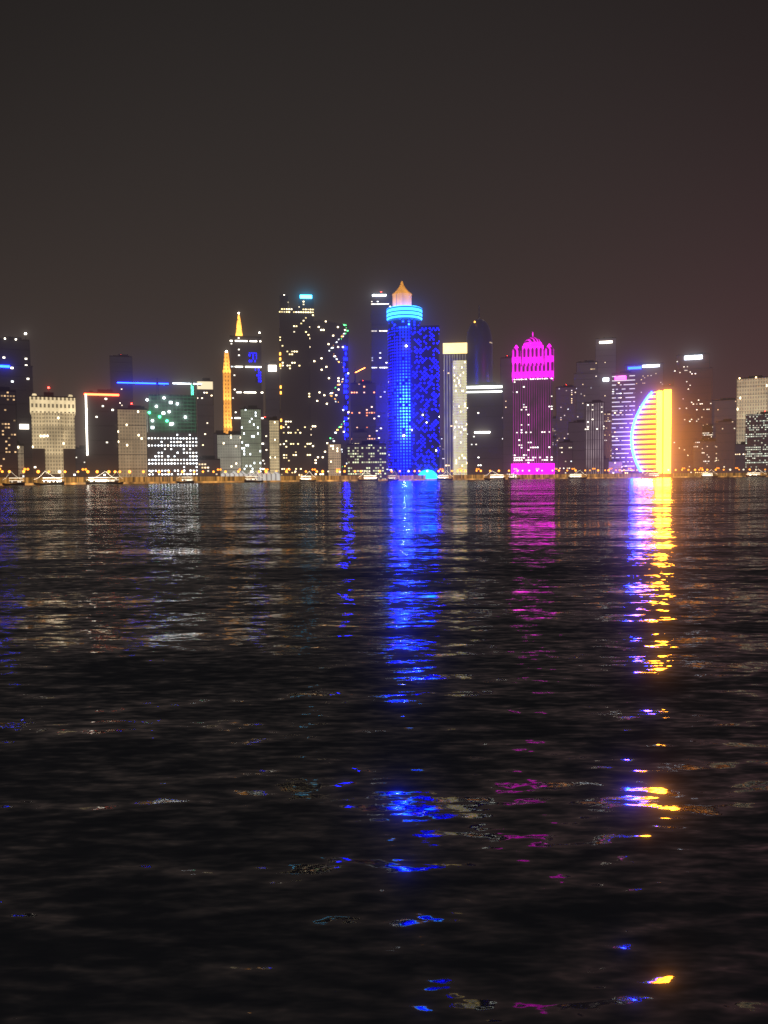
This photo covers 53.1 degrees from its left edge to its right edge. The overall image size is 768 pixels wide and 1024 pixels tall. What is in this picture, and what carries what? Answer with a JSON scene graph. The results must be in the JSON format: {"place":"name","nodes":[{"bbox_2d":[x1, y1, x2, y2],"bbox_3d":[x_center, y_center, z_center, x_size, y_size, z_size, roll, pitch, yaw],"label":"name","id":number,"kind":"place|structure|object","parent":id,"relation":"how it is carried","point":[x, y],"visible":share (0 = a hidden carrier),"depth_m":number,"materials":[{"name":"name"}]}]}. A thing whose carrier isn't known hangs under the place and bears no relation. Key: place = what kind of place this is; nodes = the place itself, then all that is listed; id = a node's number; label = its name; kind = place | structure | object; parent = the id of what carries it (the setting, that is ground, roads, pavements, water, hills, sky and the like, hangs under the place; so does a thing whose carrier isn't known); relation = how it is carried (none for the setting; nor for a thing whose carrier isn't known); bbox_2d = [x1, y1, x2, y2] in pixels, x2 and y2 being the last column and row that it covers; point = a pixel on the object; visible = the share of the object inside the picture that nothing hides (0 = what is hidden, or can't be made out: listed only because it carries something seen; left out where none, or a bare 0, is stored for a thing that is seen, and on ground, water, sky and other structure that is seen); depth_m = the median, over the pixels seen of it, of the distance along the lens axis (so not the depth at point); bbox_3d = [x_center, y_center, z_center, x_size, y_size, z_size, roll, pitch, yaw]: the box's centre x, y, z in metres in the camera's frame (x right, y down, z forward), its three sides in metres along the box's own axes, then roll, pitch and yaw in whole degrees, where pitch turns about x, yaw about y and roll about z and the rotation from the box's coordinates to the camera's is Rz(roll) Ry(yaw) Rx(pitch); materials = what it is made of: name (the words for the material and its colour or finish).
{"place":"outdoors","nodes":[
{"label":"outdoors","id":0,"kind":"place"},
{"bbox_2d":[0,477,767,1023],"bbox_3d":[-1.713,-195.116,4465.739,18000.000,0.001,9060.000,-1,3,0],"label":"sea water","id":1,"kind":"structure","parent":0,"point":[394,753],"depth_m":11.19,"materials":[{"name":"black liquid"}]},
{"bbox_2d":[2,474,24,485],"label":"dhow","id":2,"kind":"object","parent":1,"relation":"on","point":[17,482],"visible":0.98,"depth_m":674.24,"materials":[{"name":"brown"}]},
{"bbox_2d":[34,472,63,484],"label":"dhow","id":3,"kind":"object","parent":1,"relation":"on","point":[52,482],"visible":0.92,"depth_m":699.42,"materials":[{"name":"white wood"}]},
{"bbox_2d":[86,471,117,483],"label":"dhow","id":4,"kind":"object","parent":1,"relation":"on","point":[92,481],"visible":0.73,"depth_m":751.85,"materials":[{"name":"white wood"}]},
{"bbox_2d":[106,471,123,483],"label":"dhow","id":5,"kind":"object","parent":1,"relation":"on","point":[112,481],"visible":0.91,"depth_m":732.63,"materials":[{"name":"brown"}]},
{"bbox_2d":[176,474,193,482],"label":"dhow","id":6,"kind":"object","parent":1,"relation":"on","point":[188,480],"visible":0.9,"depth_m":809.86,"materials":[{"name":"brown"}]},
{"bbox_2d":[244,471,262,481],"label":"dhow","id":7,"kind":"object","parent":1,"relation":"on","point":[250,479],"visible":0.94,"depth_m":876.93,"materials":[{"name":"brown"}]},
{"bbox_2d":[299,471,315,481],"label":"dhow","id":8,"kind":"object","parent":1,"relation":"on","point":[303,479],"visible":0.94,"depth_m":919.94,"materials":[{"name":"white wood"}]},
{"bbox_2d":[358,471,377,480],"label":"dhow","id":9,"kind":"object","parent":1,"relation":"on","point":[371,478],"visible":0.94,"depth_m":962.58,"materials":[{"name":"white wood"}]},
{"bbox_2d":[388,471,398,480],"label":"boat","id":10,"kind":"object","parent":1,"relation":"on","point":[392,478],"visible":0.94,"depth_m":958.58,"materials":[{"name":"white"}]},
{"bbox_2d":[437,471,452,479],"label":"dhow","id":11,"kind":"object","parent":1,"relation":"on","point":[442,478],"visible":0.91,"depth_m":1033.29,"materials":[{"name":"white wood"}]},
{"bbox_2d":[484,472,504,479],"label":"dhow","id":12,"kind":"object","parent":1,"relation":"on","point":[493,477],"visible":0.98,"depth_m":1066.32,"materials":[{"name":"white wood"}]},
{"bbox_2d":[508,471,519,478],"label":"boat","id":13,"kind":"object","parent":1,"relation":"on","point":[512,477],"visible":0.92,"depth_m":1101.96,"materials":[{"name":"white"}]},
{"bbox_2d":[568,470,586,478],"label":"dhow","id":14,"kind":"object","parent":1,"relation":"on","point":[573,477],"visible":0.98,"depth_m":1143.35,"materials":[{"name":"white wood"}]},
{"bbox_2d":[644,471,659,477],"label":"boat","id":15,"kind":"object","parent":1,"relation":"on","point":[654,476],"visible":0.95,"depth_m":1207.08,"materials":[{"name":"white"}]},
{"bbox_2d":[701,469,717,476],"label":"dhow","id":16,"kind":"object","parent":1,"relation":"on","point":[708,475],"visible":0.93,"depth_m":1250.76,"materials":[{"name":"white wood"}]},
{"bbox_2d":[746,469,766,476],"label":"dhow","id":17,"kind":"object","parent":1,"relation":"on","point":[753,475],"visible":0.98,"depth_m":1283.94,"materials":[{"name":"white wood"}]},
{"bbox_2d":[0,473,767,485],"bbox_3d":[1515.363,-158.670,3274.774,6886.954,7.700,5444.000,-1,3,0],"label":"shore land","id":18,"kind":"structure","parent":0,"point":[132,480],"depth_m":981.15,"materials":[{"name":"beige stone"}]},
{"bbox_2d":[0,387,17,477],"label":"skyscraper","id":19,"kind":"structure","parent":18,"relation":"on","point":[8,441],"depth_m":749.18,"materials":[{"name":"grey glass"}]},
{"bbox_2d":[0,332,32,473],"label":"edge tower","id":20,"kind":"structure","parent":18,"relation":"on","point":[16,371],"depth_m":893.05,"materials":[{"name":"black glass"}]},
{"bbox_2d":[17,441,24,476],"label":"building","id":21,"kind":"structure","parent":18,"relation":"on","point":[21,463],"depth_m":770.51,"materials":[{"name":"beige stone"}]},
{"bbox_2d":[19,474,59,476],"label":"corniche pavilion","id":22,"kind":"structure","parent":18,"relation":"on","point":[40,475],"depth_m":751.84,"materials":[{"name":"grey"}]},
{"bbox_2d":[29,387,75,476],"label":"building","id":23,"kind":"structure","parent":18,"relation":"on","point":[53,432],"depth_m":767.50,"materials":[{"name":"beige concrete"}]},
{"bbox_2d":[75,446,85,475],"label":"building","id":24,"kind":"structure","parent":18,"relation":"on","point":[80,458],"depth_m":1258.66,"materials":[{"name":"grey glass"}]},
{"bbox_2d":[84,389,119,476],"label":"building","id":25,"kind":"structure","parent":18,"relation":"on","point":[101,406],"depth_m":828.74,"materials":[{"name":"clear glass"}]},
{"bbox_2d":[110,354,132,407],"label":"slim tower","id":26,"kind":"structure","parent":18,"relation":"on","point":[120,367],"depth_m":1302.02,"materials":[{"name":"grey glass"}]},
{"bbox_2d":[117,403,147,476],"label":"beige block","id":27,"kind":"structure","parent":18,"relation":"on","point":[132,437],"depth_m":826.25,"materials":[{"name":"beige concrete"}]},
{"bbox_2d":[141,406,147,431],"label":"city block","id":28,"kind":"structure","parent":18,"relation":"on","point":[147,417],"depth_m":957.68,"materials":[{"name":"beige stone"}]},
{"bbox_2d":[117,378,200,476],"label":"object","id":29,"kind":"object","parent":18,"relation":"on","point":[172,440],"visible":0.97,"depth_m":858.28,"materials":[{"name":"grey glass"}]},
{"bbox_2d":[197,378,213,458],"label":"skyscraper","id":30,"kind":"structure","parent":18,"relation":"on","point":[205,412],"depth_m":1090.57,"materials":[{"name":"black glass"}]},
{"bbox_2d":[198,455,220,476],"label":"building","id":31,"kind":"structure","parent":18,"relation":"on","point":[208,464],"depth_m":936.42,"materials":[{"name":"grey glass"}]},
{"bbox_2d":[214,431,223,458],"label":"block","id":32,"kind":"structure","parent":18,"relation":"on","point":[215,441],"depth_m":1270.56,"materials":[{"name":"grey glass"}]},
{"bbox_2d":[223,351,231,433],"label":"illuminated tower","id":33,"kind":"structure","parent":18,"relation":"on","point":[227,426],"depth_m":1002.89,"materials":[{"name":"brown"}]},
{"bbox_2d":[217,431,240,473],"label":"city block","id":34,"kind":"structure","parent":18,"relation":"on","point":[229,450],"depth_m":957.24,"materials":[{"name":"beige stone"}]},
{"bbox_2d":[230,312,263,472],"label":"spire tower","id":35,"kind":"structure","parent":18,"relation":"on","point":[245,368],"depth_m":1055.37,"materials":[{"name":"black glass"}]},
{"bbox_2d":[240,402,261,473],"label":"building","id":36,"kind":"structure","parent":18,"relation":"on","point":[251,438],"depth_m":937.29,"materials":[{"name":"grey concrete"}]},
{"bbox_2d":[221,471,280,480],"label":"tents","id":37,"kind":"object","parent":18,"relation":"on","point":[269,476],"visible":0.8,"depth_m":917.11,"materials":[{"name":"beige fabric"}]},
{"bbox_2d":[265,361,279,419],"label":"skyscraper","id":38,"kind":"structure","parent":18,"relation":"on","point":[272,379],"depth_m":1175.35,"materials":[{"name":"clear glass"}]},
{"bbox_2d":[263,417,281,473],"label":"city block","id":39,"kind":"structure","parent":18,"relation":"on","point":[266,441],"depth_m":1075.81,"materials":[{"name":"grey glass"}]},
{"bbox_2d":[269,413,279,473],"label":"cream tower","id":40,"kind":"structure","parent":18,"relation":"on","point":[274,455],"depth_m":951.90,"materials":[{"name":"beige concrete"}]},
{"bbox_2d":[279,293,313,471],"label":"skyscraper","id":41,"kind":"structure","parent":18,"relation":"on","point":[294,359],"depth_m":1075.96,"materials":[{"name":"black glass"}]},
{"bbox_2d":[282,472,311,475],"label":"low building","id":42,"kind":"structure","parent":18,"relation":"on","point":[297,474],"depth_m":983.77,"materials":[{"name":"grey"}]},
{"bbox_2d":[310,320,349,475],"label":"skyscraper","id":43,"kind":"structure","parent":18,"relation":"on","point":[329,368],"depth_m":1064.47,"materials":[{"name":"black glass"}]},
{"bbox_2d":[328,443,340,475],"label":"building","id":44,"kind":"structure","parent":18,"relation":"on","point":[334,456],"depth_m":1063.54,"materials":[{"name":"beige stone"}]},
{"bbox_2d":[352,426,366,443],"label":"building","id":45,"kind":"structure","parent":18,"relation":"on","point":[359,436],"depth_m":1106.94,"materials":[{"name":"grey glass"}]},
{"bbox_2d":[350,380,375,443],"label":"skyscraper","id":46,"kind":"structure","parent":18,"relation":"on","point":[362,404],"depth_m":1117.09,"materials":[{"name":"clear glass"}]},
{"bbox_2d":[347,441,385,478],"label":"lit office","id":47,"kind":"structure","parent":18,"relation":"on","point":[366,456],"depth_m":1018.20,"materials":[{"name":"grey glass"}]},
{"bbox_2d":[0,467,737,475],"bbox_3d":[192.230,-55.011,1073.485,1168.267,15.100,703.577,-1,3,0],"label":"street lamps","id":48,"kind":"object","parent":18,"relation":"on","point":[85,469],"visible":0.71,"depth_m":1119.96,"materials":[{"name":"orange metal"}]},
{"bbox_2d":[371,292,391,471],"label":"skyscraper","id":49,"kind":"structure","parent":18,"relation":"on","point":[381,302],"depth_m":1237.16,"materials":[{"name":"black glass"}]},
{"bbox_2d":[1,469,765,482],"bbox_3d":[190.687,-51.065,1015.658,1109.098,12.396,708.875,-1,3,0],"label":"corniche street lamps","id":50,"kind":"object","parent":18,"relation":"on","point":[143,471],"visible":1,"depth_m":949.10,"materials":[{"name":"orange metal"}]},
{"bbox_2d":[386,472,398,474],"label":"corniche pavilion","id":51,"kind":"structure","parent":18,"relation":"on","point":[392,473],"depth_m":1052.97,"materials":[{"name":"grey"}]},
{"bbox_2d":[387,281,439,478],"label":"skyscraper","id":52,"kind":"structure","parent":18,"relation":"on","point":[413,395],"depth_m":1072.06,"materials":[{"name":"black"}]},
{"bbox_2d":[439,436,441,472],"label":"block","id":53,"kind":"structure","parent":18,"relation":"on","point":[440,439],"depth_m":1596.48,"materials":[{"name":"grey glass"}]},
{"bbox_2d":[442,448,443,472],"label":"building","id":54,"kind":"structure","parent":18,"relation":"on","point":[443,459],"depth_m":1617.45,"materials":[{"name":"grey glass"}]},
{"bbox_2d":[443,342,467,474],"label":"skyscraper","id":55,"kind":"structure","parent":18,"relation":"on","point":[455,404],"depth_m":1136.20,"materials":[{"name":"beige"}]},
{"bbox_2d":[466,319,492,384],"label":"skyscraper","id":56,"kind":"structure","parent":18,"relation":"on","point":[479,354],"depth_m":1335.27,"materials":[{"name":"blue"}]},
{"bbox_2d":[467,382,502,474],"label":"banded slab","id":57,"kind":"structure","parent":18,"relation":"on","point":[485,427],"depth_m":1146.96,"materials":[{"name":"black glass"}]},
{"bbox_2d":[501,356,512,473],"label":"skyscraper","id":58,"kind":"structure","parent":18,"relation":"on","point":[506,373],"depth_m":1490.05,"materials":[{"name":"black glass"}]},
{"bbox_2d":[511,332,554,473],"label":"skyscraper","id":59,"kind":"structure","parent":18,"relation":"on","point":[532,378],"depth_m":1217.05,"materials":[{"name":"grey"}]},
{"bbox_2d":[553,436,555,473],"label":"building","id":60,"kind":"structure","parent":18,"relation":"on","point":[554,449],"depth_m":1646.65,"materials":[{"name":"grey glass"}]},
{"bbox_2d":[553,416,555,435],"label":"block","id":61,"kind":"structure","parent":18,"relation":"on","point":[554,425],"depth_m":1677.79,"materials":[{"name":"grey glass"}]},
{"bbox_2d":[556,383,575,473],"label":"hazy tower","id":62,"kind":"structure","parent":18,"relation":"on","point":[565,404],"depth_m":1456.69,"materials":[{"name":"grey glass"}]},
{"bbox_2d":[559,439,572,473],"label":"building","id":63,"kind":"structure","parent":18,"relation":"on","point":[565,454],"depth_m":1294.28,"materials":[{"name":"grey glass"}]},
{"bbox_2d":[568,418,584,473],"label":"city block","id":64,"kind":"structure","parent":18,"relation":"on","point":[576,433],"depth_m":1297.27,"materials":[{"name":"black"}]},
{"bbox_2d":[574,360,599,421],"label":"hazy tower","id":65,"kind":"structure","parent":18,"relation":"on","point":[587,379],"depth_m":1586.20,"materials":[{"name":"grey glass"}]},
{"bbox_2d":[584,400,604,473],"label":"skyscraper","id":66,"kind":"structure","parent":18,"relation":"on","point":[594,432],"depth_m":1245.95,"materials":[{"name":"black concrete"}]},
{"bbox_2d":[596,337,615,412],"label":"hazy tower","id":67,"kind":"structure","parent":18,"relation":"on","point":[606,353],"depth_m":2075.26,"materials":[{"name":"grey glass"}]},
{"bbox_2d":[604,456,608,473],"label":"building","id":68,"kind":"structure","parent":18,"relation":"on","point":[606,463],"depth_m":1285.77,"materials":[{"name":"grey glass"}]},
{"bbox_2d":[604,411,611,460],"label":"block","id":69,"kind":"structure","parent":18,"relation":"on","point":[607,439],"depth_m":1727.99,"materials":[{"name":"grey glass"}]},
{"bbox_2d":[609,459,622,473],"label":"building","id":70,"kind":"structure","parent":18,"relation":"on","point":[615,464],"depth_m":1366.24,"materials":[{"name":"beige stone"}]},
{"bbox_2d":[603,371,634,473],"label":"striped tower","id":71,"kind":"structure","parent":18,"relation":"on","point":[623,401],"depth_m":1403.53,"materials":[{"name":"purple glass"}]},
{"bbox_2d":[624,471,658,476],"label":"corniche pavilion","id":72,"kind":"structure","parent":18,"relation":"on","point":[651,472],"depth_m":1252.00,"materials":[{"name":"grey"}]},
{"bbox_2d":[625,362,662,471],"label":"hazy tower","id":73,"kind":"structure","parent":18,"relation":"on","point":[648,378],"depth_m":1670.47,"materials":[{"name":"grey glass"}]},
{"bbox_2d":[630,390,670,472],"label":"skyscraper","id":74,"kind":"structure","parent":18,"relation":"on","point":[649,458],"depth_m":1284.61,"materials":[{"name":"yellow glass"}]},
{"bbox_2d":[663,384,673,472],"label":"hazy tower","id":75,"kind":"structure","parent":18,"relation":"on","point":[670,387],"depth_m":1741.37,"materials":[{"name":"orange glass"}]},
{"bbox_2d":[673,352,712,472],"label":"sign tower","id":76,"kind":"structure","parent":18,"relation":"on","point":[692,417],"depth_m":1588.06,"materials":[{"name":"brown glass"}]},
{"bbox_2d":[693,438,715,472],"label":"building","id":77,"kind":"structure","parent":18,"relation":"on","point":[704,454],"depth_m":1412.01,"materials":[{"name":"brown glass"}]},
{"bbox_2d":[712,398,736,443],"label":"hazy tower","id":78,"kind":"structure","parent":18,"relation":"on","point":[724,408],"depth_m":1584.39,"materials":[{"name":"grey glass"}]},
{"bbox_2d":[715,419,735,472],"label":"city block","id":79,"kind":"structure","parent":18,"relation":"on","point":[725,447],"depth_m":1382.25,"materials":[{"name":"brown glass"}]},
{"bbox_2d":[735,442,744,472],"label":"building","id":80,"kind":"structure","parent":18,"relation":"on","point":[740,456],"depth_m":1412.85,"materials":[{"name":"grey glass"}]},
{"bbox_2d":[736,375,767,443],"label":"building","id":81,"kind":"structure","parent":18,"relation":"on","point":[752,394],"depth_m":1463.43,"materials":[{"name":"beige"}]},
{"bbox_2d":[745,411,767,472],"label":"grid block","id":82,"kind":"structure","parent":18,"relation":"on","point":[756,441],"depth_m":1374.33,"materials":[{"name":"black concrete"}]},
{"bbox_2d":[0,0,767,450],"label":"sky","id":83,"kind":"structure","parent":0,"point":[572,174],"materials":[{"name":"black"}]}
]}

